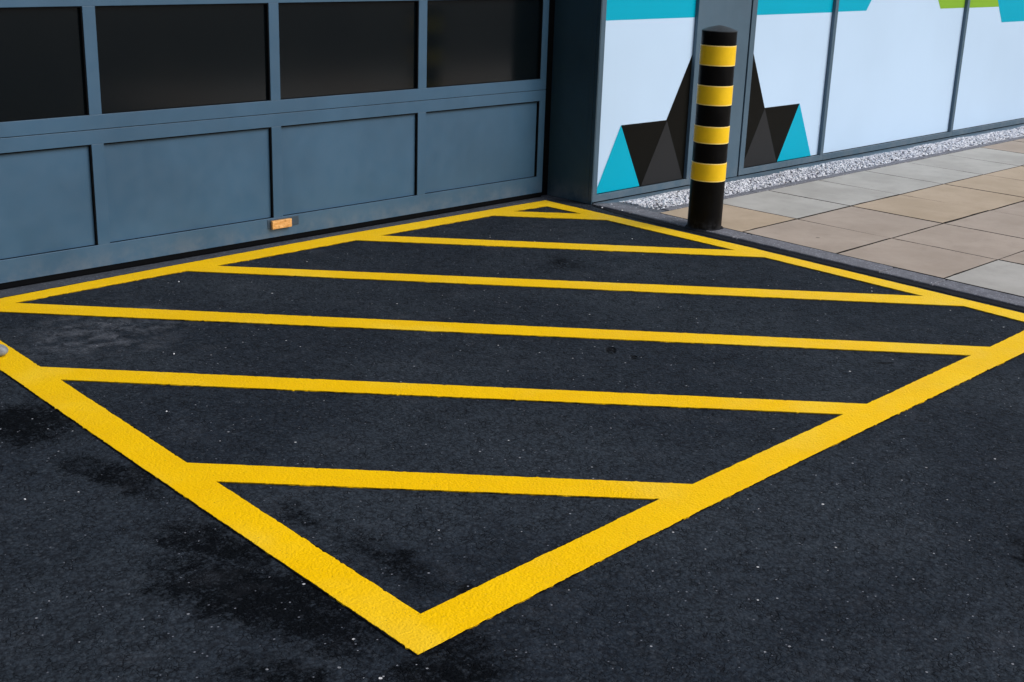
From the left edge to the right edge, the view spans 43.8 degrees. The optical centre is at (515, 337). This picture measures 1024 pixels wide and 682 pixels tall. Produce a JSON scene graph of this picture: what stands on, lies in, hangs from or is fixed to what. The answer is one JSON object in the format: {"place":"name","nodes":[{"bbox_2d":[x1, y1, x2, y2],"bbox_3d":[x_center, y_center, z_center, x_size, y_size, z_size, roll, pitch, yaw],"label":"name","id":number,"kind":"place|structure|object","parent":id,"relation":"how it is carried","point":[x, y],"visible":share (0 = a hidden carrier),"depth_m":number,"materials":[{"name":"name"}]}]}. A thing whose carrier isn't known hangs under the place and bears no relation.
{"place":"outdoors","nodes":[
{"label":"outdoors","id":0,"kind":"place"},
{"bbox_2d":[0,195,1023,681],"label":"asphalt ground","id":1,"kind":"structure","parent":0,"point":[890,549],"depth_m":3.84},
{"bbox_2d":[0,195,571,297],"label":"threshold","id":2,"kind":"object","parent":1,"relation":"on","point":[12,291],"visible":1,"depth_m":6.29,"materials":[{"name":"concrete"}]},
{"bbox_2d":[0,0,1023,289],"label":"building","id":3,"kind":"structure","parent":1,"relation":"on","point":[138,132],"depth_m":6.97,"materials":[{"name":"blue paint"}]},
{"bbox_2d":[0,0,554,289],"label":"garage door","id":4,"kind":"structure","parent":3,"relation":"in","point":[133,133],"depth_m":6.26,"materials":[{"name":"blue paint"}]},
{"bbox_2d":[592,0,702,201],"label":"window","id":5,"kind":"structure","parent":3,"relation":"in","point":[649,49],"depth_m":7.89,"materials":[{"name":"white glass"}]},
{"bbox_2d":[737,0,838,175],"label":"window","id":6,"kind":"structure","parent":3,"relation":"in","point":[791,43],"depth_m":8.97,"materials":[{"name":"white glass"}]},
{"bbox_2d":[822,0,969,159],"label":"window","id":7,"kind":"structure","parent":3,"relation":"in","point":[895,77],"depth_m":10.02,"materials":[{"name":"white glass"}]},
{"bbox_2d":[952,0,1023,135],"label":"window","id":8,"kind":"structure","parent":3,"relation":"in","point":[990,95],"depth_m":11.21,"materials":[{"name":"white glass"}]},
{"bbox_2d":[0,200,1023,654],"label":"painted marking","id":9,"kind":"object","parent":1,"relation":"on","point":[372,602],"visible":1,"depth_m":4.47,"materials":[{"name":"yellow paint"}]},
{"bbox_2d":[0,344,7,355],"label":"stone","id":10,"kind":"object","parent":9,"relation":"on","point":[3,349],"visible":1,"depth_m":4.69,"materials":[{"name":"white stone"}]},
{"bbox_2d":[594,202,665,212],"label":"curb","id":11,"kind":"structure","parent":1,"relation":"on","point":[660,210],"depth_m":7.68,"materials":[{"name":"grey concrete"}]},
{"bbox_2d":[592,205,1023,310],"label":"tar seam","id":12,"kind":"object","parent":1,"relation":"on","point":[848,267],"visible":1,"depth_m":6.49,"materials":[{"name":"black asphalt"}]},
{"bbox_2d":[598,202,1023,307],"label":"kerb","id":13,"kind":"structure","parent":1,"relation":"on","point":[893,272],"depth_m":6.55,"materials":[{"name":"concrete"}]},
{"bbox_2d":[685,224,723,231],"bbox_3d":[1.064,-0.625,7.191,0.213,0.012,0.215,18,24,41],"label":"tar collar","id":14,"kind":"object","parent":13,"relation":"on","point":[693,229],"visible":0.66,"depth_m":7.12,"materials":[{"name":"black asphalt"}]},
{"bbox_2d":[687,25,737,229],"bbox_3d":[1.082,-1.148,7.023,0.193,1.118,0.193,18,24,41],"label":"bollard","id":15,"kind":"object","parent":13,"relation":"on","point":[718,47],"visible":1,"depth_m":6.94,"materials":[{"name":"black metal"}]},
{"bbox_2d":[619,126,1023,209],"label":"gravel","id":16,"kind":"structure","parent":1,"relation":"on","point":[674,197],"depth_m":9.17,"materials":[{"name":"grey gravel"}]},
{"bbox_2d":[661,138,1023,297],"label":"pavement","id":17,"kind":"structure","parent":0,"point":[958,217],"depth_m":7.62,"materials":[{"name":"beige stone"}]},
{"label":"bedding","id":18,"kind":"structure","parent":0,"visible":0},
{"bbox_2d":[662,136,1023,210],"bbox_3d":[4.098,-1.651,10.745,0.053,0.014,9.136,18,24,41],"label":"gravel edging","id":19,"kind":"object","parent":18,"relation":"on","point":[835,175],"visible":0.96,"depth_m":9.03,"materials":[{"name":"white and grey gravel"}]}
]}

